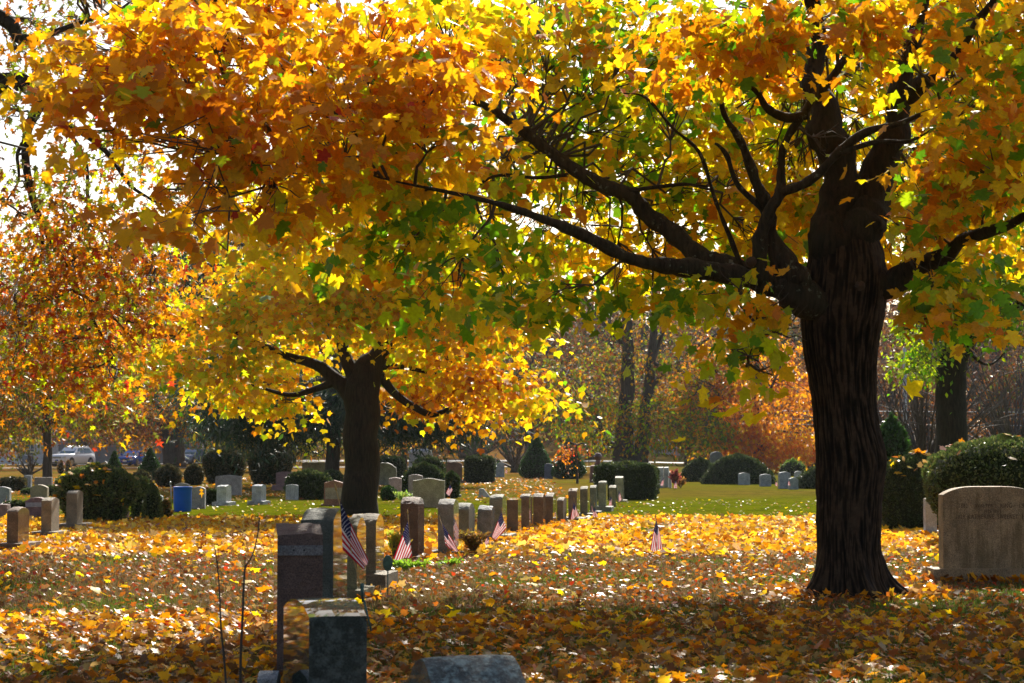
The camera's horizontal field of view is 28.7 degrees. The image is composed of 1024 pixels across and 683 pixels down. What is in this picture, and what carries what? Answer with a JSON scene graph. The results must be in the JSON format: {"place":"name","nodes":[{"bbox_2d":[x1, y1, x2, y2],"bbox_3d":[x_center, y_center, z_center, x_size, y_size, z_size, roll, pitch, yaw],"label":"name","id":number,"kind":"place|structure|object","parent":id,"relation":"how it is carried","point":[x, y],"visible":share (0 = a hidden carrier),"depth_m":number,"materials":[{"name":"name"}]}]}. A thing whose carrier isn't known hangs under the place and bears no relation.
{"place":"outdoors","nodes":[
{"label":"outdoors","id":0,"kind":"place"},
{"bbox_2d":[0,422,1023,682],"bbox_3d":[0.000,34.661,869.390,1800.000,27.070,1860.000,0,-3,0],"label":"ground","id":1,"kind":"structure","parent":0,"point":[732,496],"depth_m":28.14,"materials":[{"name":"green plant"}]},
{"bbox_2d":[0,475,27,490],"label":"hedge","id":2,"kind":"object","parent":1,"relation":"on","point":[16,483],"visible":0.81,"depth_m":75.81,"materials":[{"name":"green plant"}]},
{"bbox_2d":[0,507,41,549],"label":"headstone","id":3,"kind":"object","parent":1,"relation":"on","point":[17,526],"visible":0.87,"depth_m":31.15,"materials":[{"name":"stone"}]},
{"bbox_2d":[15,447,52,479],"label":"bare tree","id":4,"kind":"object","parent":1,"relation":"on","point":[29,470],"visible":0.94,"depth_m":103.82,"materials":[{"name":"brown plant"}]},
{"bbox_2d":[25,497,42,517],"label":"headstone","id":5,"kind":"object","parent":1,"relation":"on","point":[33,506],"visible":0.41,"depth_m":45.36,"materials":[{"name":"stone"}]},
{"bbox_2d":[0,314,74,469],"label":"oak tree","id":6,"kind":"object","parent":1,"relation":"on","point":[9,445],"visible":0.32,"depth_m":148.97,"materials":[{"name":"orange plant"}]},
{"bbox_2d":[30,484,48,497],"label":"headstone","id":7,"kind":"object","parent":1,"relation":"on","point":[40,490],"visible":0.67,"depth_m":54.86,"materials":[{"name":"stone"}]},
{"bbox_2d":[32,497,69,535],"bbox_3d":[-8.260,3.170,35.781,0.483,0.758,0.870,0,-3,3],"label":"headstone","id":8,"kind":"object","parent":1,"relation":"on","point":[49,515],"visible":0.78,"depth_m":35.54,"materials":[{"name":"stone"}]},
{"bbox_2d":[52,446,94,466],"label":"parked car","id":9,"kind":"object","parent":1,"relation":"on","point":[75,456],"visible":0.84,"depth_m":179.07,"materials":[{"name":"white paint"}]},
{"bbox_2d":[59,490,92,529],"bbox_3d":[-8.632,3.343,39.471,0.527,0.806,0.871,0,-3,1],"label":"headstone","id":10,"kind":"object","parent":1,"relation":"on","point":[74,507],"visible":0.84,"depth_m":39.23,"materials":[{"name":"stone"}]},
{"bbox_2d":[0,315,167,476],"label":"oak tree","id":11,"kind":"object","parent":1,"relation":"on","point":[18,412],"visible":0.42,"depth_m":98.36,"materials":[{"name":"orange plant"}]},
{"bbox_2d":[15,336,166,455],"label":"oak tree","id":12,"kind":"object","parent":1,"relation":"on","point":[85,442],"visible":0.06,"depth_m":202.18,"materials":[{"name":"orange plant"}]},
{"bbox_2d":[51,461,145,521],"bbox_3d":[-8.908,3.261,42.962,2.055,1.377,1.513,0,-3,0],"label":"shrub","id":13,"kind":"object","parent":1,"relation":"on","point":[119,483],"visible":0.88,"depth_m":42.59,"materials":[{"name":"green plant"}]},
{"bbox_2d":[52,462,138,507],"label":"fallen leaves","id":14,"kind":"object","parent":13,"relation":"on","point":[82,476],"visible":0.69,"depth_m":42.59,"materials":[{"name":"orange plant"}]},
{"bbox_2d":[0,403,212,463],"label":"house","id":15,"kind":"structure","parent":1,"relation":"on","point":[101,457],"depth_m":213.65,"materials":[{"name":"grey"}]},
{"bbox_2d":[118,450,144,465],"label":"parked car","id":16,"kind":"object","parent":1,"relation":"on","point":[135,459],"visible":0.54,"depth_m":183.18,"materials":[{"name":"blue paint"}]},
{"bbox_2d":[52,288,220,466],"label":"oak tree","id":17,"kind":"object","parent":1,"relation":"on","point":[169,455],"visible":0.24,"depth_m":167.31,"materials":[{"name":"orange plant"}]},
{"bbox_2d":[129,474,149,518],"bbox_3d":[-8.490,3.550,45.629,0.542,1.064,0.557,0,-3,0],"label":"shrub","id":18,"kind":"object","parent":1,"relation":"on","point":[135,509],"visible":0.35,"depth_m":45.47,"materials":[{"name":"green plant"}]},
{"bbox_2d":[0,0,293,497],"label":"oak tree","id":19,"kind":"object","parent":1,"relation":"on","point":[129,286],"visible":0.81,"depth_m":28.55,"materials":[{"name":"orange plant"}]},
{"bbox_2d":[137,447,160,479],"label":"cone shrub","id":20,"kind":"object","parent":1,"relation":"on","point":[150,463],"visible":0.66,"depth_m":102.04,"materials":[{"name":"green plant"}]},
{"bbox_2d":[141,481,163,519],"bbox_3d":[-7.985,3.560,44.402,0.543,0.939,0.579,0,-3,0],"label":"shrub","id":21,"kind":"object","parent":1,"relation":"on","point":[151,508],"visible":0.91,"depth_m":44.28,"materials":[{"name":"green plant"}]},
{"bbox_2d":[153,463,183,486],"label":"hedge","id":22,"kind":"object","parent":1,"relation":"on","point":[165,474],"visible":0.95,"depth_m":83.91,"materials":[{"name":"green plant"}]},
{"bbox_2d":[173,486,192,511],"bbox_3d":[-8.414,4.023,51.086,0.495,0.630,0.495,0,-3,0],"label":"trash barrel","id":23,"kind":"object","parent":1,"relation":"on","point":[182,498],"visible":1,"depth_m":50.89,"materials":[{"name":"blue plastic"}]},
{"bbox_2d":[183,463,205,484],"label":"hedge","id":24,"kind":"object","parent":1,"relation":"on","point":[193,474],"visible":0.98,"depth_m":87.88,"materials":[{"name":"green plant"}]},
{"bbox_2d":[191,486,205,508],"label":"headstone","id":25,"kind":"object","parent":1,"relation":"on","point":[198,501],"visible":0.86,"depth_m":53.35,"materials":[{"name":"stone"}]},
{"bbox_2d":[214,546,226,682],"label":"sapling","id":26,"kind":"object","parent":1,"relation":"on","point":[224,660],"visible":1,"depth_m":12.22,"materials":[{"name":"brown plant"}]},
{"bbox_2d":[212,485,235,505],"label":"headstone","id":27,"kind":"object","parent":1,"relation":"on","point":[223,495],"visible":0.97,"depth_m":56.38,"materials":[{"name":"stone"}]},
{"bbox_2d":[201,445,247,482],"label":"hedge","id":28,"kind":"object","parent":1,"relation":"on","point":[215,466],"visible":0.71,"depth_m":91.94,"materials":[{"name":"green plant"}]},
{"bbox_2d":[215,475,241,494],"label":"headstone","id":29,"kind":"object","parent":1,"relation":"on","point":[234,482],"visible":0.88,"depth_m":68.84,"materials":[{"name":"stone"}]},
{"bbox_2d":[239,517,259,682],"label":"sapling","id":30,"kind":"object","parent":1,"relation":"on","point":[241,641],"visible":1,"depth_m":12.52,"materials":[{"name":"brown plant"}]},
{"bbox_2d":[165,318,343,469],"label":"pine tree","id":31,"kind":"object","parent":1,"relation":"on","point":[293,451],"visible":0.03,"depth_m":138.80,"materials":[{"name":"green plant"}]},
{"bbox_2d":[247,484,270,504],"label":"headstone","id":32,"kind":"object","parent":1,"relation":"on","point":[259,494],"visible":0.95,"depth_m":57.37,"materials":[{"name":"stone"}]},
{"bbox_2d":[257,671,280,682],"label":"grave marker","id":33,"kind":"object","parent":1,"relation":"on","point":[269,676],"visible":1,"depth_m":12.19,"materials":[{"name":"stone"}]},
{"bbox_2d":[247,444,294,483],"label":"hedge","id":34,"kind":"object","parent":1,"relation":"on","point":[259,475],"visible":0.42,"depth_m":89.95,"materials":[{"name":"green plant"}]},
{"bbox_2d":[273,523,322,672],"bbox_3d":[-1.528,1.845,14.252,0.315,1.100,0.664,0,-3,-9],"label":"headstone","id":35,"kind":"object","parent":1,"relation":"on","point":[298,560],"visible":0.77,"depth_m":13.95,"materials":[{"name":"stone"}]},
{"bbox_2d":[283,468,332,499],"bbox_3d":[-6.458,4.543,63.300,1.646,1.102,1.192,0,-3,0],"label":"hedge","id":36,"kind":"object","parent":1,"relation":"on","point":[310,482],"visible":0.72,"depth_m":62.90,"materials":[{"name":"green plant"}]},
{"bbox_2d":[301,507,346,597],"bbox_3d":[-1.713,2.062,18.241,0.299,1.094,0.666,0,-3,6],"label":"headstone","id":37,"kind":"object","parent":1,"relation":"on","point":[328,520],"visible":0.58,"depth_m":18.00,"materials":[{"name":"stone"}]},
{"bbox_2d":[283,597,366,682],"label":"headstone","id":38,"kind":"object","parent":1,"relation":"on","point":[325,640],"visible":1,"depth_m":11.76,"materials":[{"name":"stone"}]},
{"bbox_2d":[321,480,342,505],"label":"headstone","id":39,"kind":"object","parent":1,"relation":"on","point":[330,497],"visible":0.69,"depth_m":56.35,"materials":[{"name":"stone"}]},
{"bbox_2d":[125,67,559,478],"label":"pine tree","id":40,"kind":"object","parent":1,"relation":"on","point":[335,406],"visible":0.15,"depth_m":83.18,"materials":[{"name":"green plant"}]},
{"bbox_2d":[334,483,371,631],"bbox_3d":[-1.351,1.882,17.112,0.346,1.334,0.055,0,-3,0],"label":"flag","id":41,"kind":"object","parent":1,"relation":"on","point":[353,549],"visible":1,"depth_m":17.12,"materials":[{"name":"multicoloured fabric"}]},
{"bbox_2d":[98,72,611,514],"bbox_3d":[-4.237,-1.502,49.066,10.654,11.885,11.255,2,-4,-29],"label":"maple tree","id":42,"kind":"object","parent":1,"relation":"on","point":[413,366],"visible":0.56,"depth_m":48.13,"materials":[{"name":"yellow plant"}]},
{"bbox_2d":[347,516,374,598],"bbox_3d":[-1.723,2.310,21.171,0.424,0.912,0.722,0,-3,6],"label":"headstone","id":43,"kind":"object","parent":1,"relation":"on","point":[359,528],"visible":0.3,"depth_m":20.98,"materials":[{"name":"stone"}]},
{"bbox_2d":[352,513,397,589],"bbox_3d":[-1.682,2.432,23.169,0.590,0.882,0.828,0,-3,7],"label":"headstone","id":44,"kind":"object","parent":1,"relation":"on","point":[376,573],"visible":0.56,"depth_m":22.92,"materials":[{"name":"stone"}]},
{"bbox_2d":[377,462,396,484],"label":"headstone","id":45,"kind":"object","parent":1,"relation":"on","point":[386,471],"visible":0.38,"depth_m":87.82,"materials":[{"name":"stone"}]},
{"bbox_2d":[379,485,396,499],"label":"ball shrub","id":46,"kind":"object","parent":1,"relation":"on","point":[387,492],"visible":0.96,"depth_m":61.88,"materials":[{"name":"green plant"}]},
{"bbox_2d":[377,454,406,477],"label":"hedge","id":47,"kind":"object","parent":1,"relation":"on","point":[401,468],"visible":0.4,"depth_m":101.85,"materials":[{"name":"green plant"}]},
{"bbox_2d":[384,528,412,556],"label":"plant","id":48,"kind":"object","parent":1,"relation":"on","point":[394,539],"visible":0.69,"depth_m":28.44,"materials":[{"name":"green plant"}]},
{"bbox_2d":[394,509,411,560],"bbox_3d":[-1.499,2.704,27.482,0.265,0.801,0.058,0,-3,0],"label":"flag","id":49,"kind":"object","parent":1,"relation":"on","point":[403,549],"visible":1,"depth_m":27.48,"materials":[{"name":"multicoloured fabric"}]},
{"bbox_2d":[393,557,431,569],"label":"plant","id":50,"kind":"object","parent":1,"relation":"on","point":[403,563],"visible":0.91,"depth_m":26.41,"materials":[{"name":"green plant"}]},
{"bbox_2d":[256,29,570,455],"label":"oak tree","id":51,"kind":"object","parent":1,"relation":"on","point":[515,219],"visible":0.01,"depth_m":121.80,"materials":[{"name":"orange plant"}]},
{"bbox_2d":[400,497,429,559],"bbox_3d":[-1.454,2.729,29.167,0.459,0.930,0.843,0,-3,7],"label":"headstone","id":52,"kind":"object","parent":1,"relation":"on","point":[414,506],"visible":0.54,"depth_m":28.92,"materials":[{"name":"stone"}]},
{"bbox_2d":[401,461,444,492],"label":"hedge","id":53,"kind":"object","parent":1,"relation":"on","point":[425,469],"visible":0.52,"depth_m":66.09,"materials":[{"name":"green plant"}]},
{"bbox_2d":[413,478,444,506],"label":"headstone","id":54,"kind":"object","parent":1,"relation":"on","point":[430,492],"visible":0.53,"depth_m":54.66,"materials":[{"name":"stone"}]},
{"bbox_2d":[412,455,446,473],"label":"hedge","id":55,"kind":"object","parent":1,"relation":"on","point":[437,462],"visible":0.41,"depth_m":92.05,"materials":[{"name":"green plant"}]},
{"bbox_2d":[432,499,464,554],"bbox_3d":[-0.967,2.822,30.374,0.580,0.873,0.887,0,-3,7],"label":"headstone","id":56,"kind":"object","parent":1,"relation":"on","point":[448,511],"visible":0.69,"depth_m":30.13,"materials":[{"name":"stone"}]},
{"bbox_2d":[443,470,460,497],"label":"hedge","id":57,"kind":"object","parent":1,"relation":"on","point":[453,477],"visible":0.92,"depth_m":64.87,"materials":[{"name":"green plant"}]},
{"bbox_2d":[402,654,525,682],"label":"headstone","id":58,"kind":"object","parent":1,"relation":"on","point":[490,668],"visible":1,"depth_m":9.50,"materials":[{"name":"stone"}]},
{"bbox_2d":[459,503,474,538],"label":"headstone","id":59,"kind":"object","parent":1,"relation":"on","point":[466,516],"visible":0.65,"depth_m":33.44,"materials":[{"name":"stone"}]},
{"bbox_2d":[436,425,504,455],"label":"bare tree","id":60,"kind":"object","parent":1,"relation":"on","point":[484,447],"visible":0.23,"depth_m":189.43,"materials":[{"name":"brown plant"}]},
{"bbox_2d":[458,528,490,554],"bbox_3d":[-0.561,3.016,30.188,0.450,0.413,0.457,2,-4,-36],"label":"plant","id":61,"kind":"object","parent":1,"relation":"on","point":[473,541],"visible":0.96,"depth_m":30.12,"materials":[{"name":"brown plant"}]},
{"bbox_2d":[463,453,496,482],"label":"hedge","id":62,"kind":"object","parent":1,"relation":"on","point":[478,468],"visible":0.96,"depth_m":93.84,"materials":[{"name":"green plant"}]},
{"bbox_2d":[477,505,494,538],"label":"headstone","id":63,"kind":"object","parent":1,"relation":"on","point":[485,519],"visible":0.81,"depth_m":33.76,"materials":[{"name":"stone"}]},
{"bbox_2d":[489,494,515,536],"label":"headstone","id":64,"kind":"object","parent":1,"relation":"on","point":[497,501],"visible":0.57,"depth_m":34.50,"materials":[{"name":"stone"}]},
{"bbox_2d":[485,429,529,471],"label":"bare tree","id":65,"kind":"object","parent":1,"relation":"on","point":[514,462],"visible":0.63,"depth_m":134.63,"materials":[{"name":"brown plant"}]},
{"bbox_2d":[0,0,1023,599],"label":"maple tree","id":66,"kind":"object","parent":1,"relation":"on","point":[824,220],"visible":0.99,"depth_m":20.38,"materials":[{"name":"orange plant"}]},
{"bbox_2d":[0,601,1023,682],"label":"fallen leaves","id":67,"kind":"object","parent":1,"relation":"on","point":[655,632],"visible":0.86,"depth_m":16.25,"materials":[{"name":"orange plant"}]},
{"bbox_2d":[0,476,1023,609],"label":"fallen leaves","id":68,"kind":"object","parent":1,"relation":"on","point":[199,533],"visible":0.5,"depth_m":30.20,"materials":[{"name":"yellow plant"}]},
{"bbox_2d":[0,540,1023,682],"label":"fallen leaves","id":69,"kind":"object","parent":1,"relation":"on","point":[720,562],"depth_m":21.12,"materials":[{"name":"orange plant"}]},
{"bbox_2d":[0,187,1023,456],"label":"woods","id":70,"kind":"object","parent":1,"relation":"on","point":[886,329],"visible":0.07,"depth_m":237.10,"materials":[{"name":"orange plant"}]},
{"bbox_2d":[507,498,520,531],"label":"headstone","id":71,"kind":"object","parent":1,"relation":"on","point":[514,514],"visible":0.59,"depth_m":37.08,"materials":[{"name":"stone"}]},
{"bbox_2d":[520,494,532,527],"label":"headstone","id":72,"kind":"object","parent":1,"relation":"on","point":[526,510],"visible":0.89,"depth_m":38.64,"materials":[{"name":"stone"}]},
{"bbox_2d":[518,437,551,477],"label":"cone shrub","id":73,"kind":"object","parent":1,"relation":"on","point":[534,460],"visible":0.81,"depth_m":108.06,"materials":[{"name":"green plant"}]},
{"bbox_2d":[533,493,544,526],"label":"headstone","id":74,"kind":"object","parent":1,"relation":"on","point":[538,507],"visible":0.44,"depth_m":39.84,"materials":[{"name":"stone"}]},
{"bbox_2d":[478,305,611,453],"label":"oak tree","id":75,"kind":"object","parent":1,"relation":"on","point":[567,349],"visible":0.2,"depth_m":194.52,"materials":[{"name":"brown plant"}]},
{"bbox_2d":[545,493,555,523],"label":"headstone","id":76,"kind":"object","parent":1,"relation":"on","point":[550,506],"visible":0.9,"depth_m":41.38,"materials":[{"name":"stone"}]},
{"bbox_2d":[557,497,566,520],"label":"headstone","id":77,"kind":"object","parent":1,"relation":"on","point":[561,507],"visible":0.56,"depth_m":42.76,"materials":[{"name":"stone"}]},
{"bbox_2d":[550,438,586,478],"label":"cone shrub","id":78,"kind":"object","parent":1,"relation":"on","point":[559,471],"visible":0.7,"depth_m":106.03,"materials":[{"name":"green plant"}]},
{"bbox_2d":[552,441,594,483],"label":"weeping tree","id":79,"kind":"object","parent":1,"relation":"on","point":[566,453],"visible":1,"depth_m":91.77,"materials":[{"name":"orange plant"}]},
{"bbox_2d":[567,488,586,520],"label":"headstone","id":80,"kind":"object","parent":1,"relation":"on","point":[573,493],"visible":0.69,"depth_m":43.63,"materials":[{"name":"stone"}]},
{"bbox_2d":[508,331,660,459],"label":"oak tree","id":81,"kind":"object","parent":1,"relation":"on","point":[590,344],"visible":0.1,"depth_m":204.63,"materials":[{"name":"brown plant"}]},
{"bbox_2d":[579,486,592,515],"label":"headstone","id":82,"kind":"object","parent":1,"relation":"on","point":[584,500],"visible":0.72,"depth_m":46.47,"materials":[{"name":"stone"}]},
{"bbox_2d":[598,481,613,511],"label":"headstone","id":83,"kind":"object","parent":1,"relation":"on","point":[603,506],"visible":0.84,"depth_m":51.10,"materials":[{"name":"stone"}]},
{"bbox_2d":[592,460,658,499],"bbox_3d":[3.607,4.404,63.374,2.185,1.333,1.366,0,-3,0],"label":"hedge","id":84,"kind":"object","parent":1,"relation":"on","point":[640,480],"visible":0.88,"depth_m":62.87,"materials":[{"name":"green plant"}]},
{"bbox_2d":[513,221,762,466],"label":"oak tree","id":85,"kind":"object","parent":1,"relation":"on","point":[621,445],"visible":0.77,"depth_m":127.12,"materials":[{"name":"brown plant"}]},
{"bbox_2d":[650,513,662,552],"bbox_3d":[2.043,2.785,28.277,0.184,0.722,0.085,0,-3,0],"label":"flag","id":86,"kind":"object","parent":1,"relation":"on","point":[656,543],"visible":1,"depth_m":28.28,"materials":[{"name":"multicoloured fabric"}]},
{"bbox_2d":[680,456,711,481],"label":"shrub","id":87,"kind":"object","parent":1,"relation":"on","point":[693,470],"visible":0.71,"depth_m":96.98,"materials":[{"name":"green plant"}]},
{"bbox_2d":[634,328,774,464],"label":"oak tree","id":88,"kind":"object","parent":1,"relation":"on","point":[664,381],"visible":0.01,"depth_m":189.32,"materials":[{"name":"orange plant"}]},
{"bbox_2d":[653,334,815,472],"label":"maple tree","id":89,"kind":"object","parent":1,"relation":"on","point":[774,444],"visible":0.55,"depth_m":129.72,"materials":[{"name":"orange plant"}]},
{"bbox_2d":[699,452,775,483],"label":"shrub","id":90,"kind":"object","parent":1,"relation":"on","point":[726,469],"visible":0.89,"depth_m":90.08,"materials":[{"name":"green plant"}]},
{"bbox_2d":[779,457,806,475],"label":"shrub","id":91,"kind":"object","parent":1,"relation":"on","point":[792,465],"visible":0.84,"depth_m":117.92,"materials":[{"name":"green plant"}]},
{"bbox_2d":[796,466,815,488],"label":"shrub","id":92,"kind":"object","parent":1,"relation":"on","point":[807,479],"visible":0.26,"depth_m":80.10,"materials":[{"name":"green plant"}]},
{"bbox_2d":[738,344,878,440],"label":"maple tree","id":93,"kind":"object","parent":1,"relation":"on","point":[779,413],"visible":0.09,"depth_m":183.26,"materials":[{"name":"orange plant"}]},
{"bbox_2d":[880,411,911,462],"bbox_3d":[11.414,3.506,60.351,1.489,2.826,1.492,0,-3,0],"label":"shrub","id":94,"kind":"object","parent":1,"relation":"on","point":[896,439],"visible":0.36,"depth_m":60.02,"materials":[{"name":"green plant"}]},
{"bbox_2d":[784,338,1023,455],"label":"bare tree","id":95,"kind":"object","parent":1,"relation":"on","point":[919,433],"visible":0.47,"depth_m":73.26,"materials":[{"name":"brown plant"}]},
{"bbox_2d":[881,452,937,528],"bbox_3d":[7.863,2.929,38.931,1.725,1.618,1.375,0,-3,0],"label":"hedge","id":96,"kind":"object","parent":1,"relation":"on","point":[902,500],"visible":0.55,"depth_m":38.49,"materials":[{"name":"green plant"}]},
{"bbox_2d":[876,352,972,450],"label":"oak tree","id":97,"kind":"object","parent":1,"relation":"on","point":[881,380],"visible":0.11,"depth_m":176.55,"materials":[{"name":"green plant"}]},
{"bbox_2d":[918,498,937,532],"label":"headstone","id":98,"kind":"object","parent":1,"relation":"on","point":[930,521],"visible":0.44,"depth_m":36.38,"materials":[{"name":"stone"}]},
{"bbox_2d":[854,79,1023,455],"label":"locust tree","id":99,"kind":"object","parent":1,"relation":"on","point":[949,374],"visible":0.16,"depth_m":55.56,"materials":[{"name":"green plant"}]},
{"bbox_2d":[893,341,1023,445],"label":"bare tree","id":100,"kind":"object","parent":1,"relation":"on","point":[1002,427],"visible":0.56,"depth_m":92.45,"materials":[{"name":"brown plant"}]},
{"bbox_2d":[907,361,1022,444],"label":"oak tree","id":101,"kind":"object","parent":1,"relation":"on","point":[975,431],"visible":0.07,"depth_m":169.57,"materials":[{"name":"brown plant"}]},
{"bbox_2d":[920,433,1023,521],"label":"hedge","id":102,"kind":"object","parent":1,"relation":"on","point":[978,462],"visible":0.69,"depth_m":33.18,"materials":[{"name":"green plant"}]},
{"bbox_2d":[925,486,1023,582],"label":"headstone","id":103,"kind":"object","parent":1,"relation":"on","point":[980,529],"visible":1,"depth_m":24.01,"materials":[{"name":"stone"}]},
{"bbox_2d":[971,360,1023,443],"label":"oak tree","id":104,"kind":"object","parent":1,"relation":"on","point":[1007,392],"visible":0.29,"depth_m":158.90,"materials":[{"name":"brown plant"}]},
{"bbox_2d":[0,0,1023,439],"label":"sky","id":105,"kind":"structure","parent":0,"point":[6,143],"materials":[{"name":"white"}]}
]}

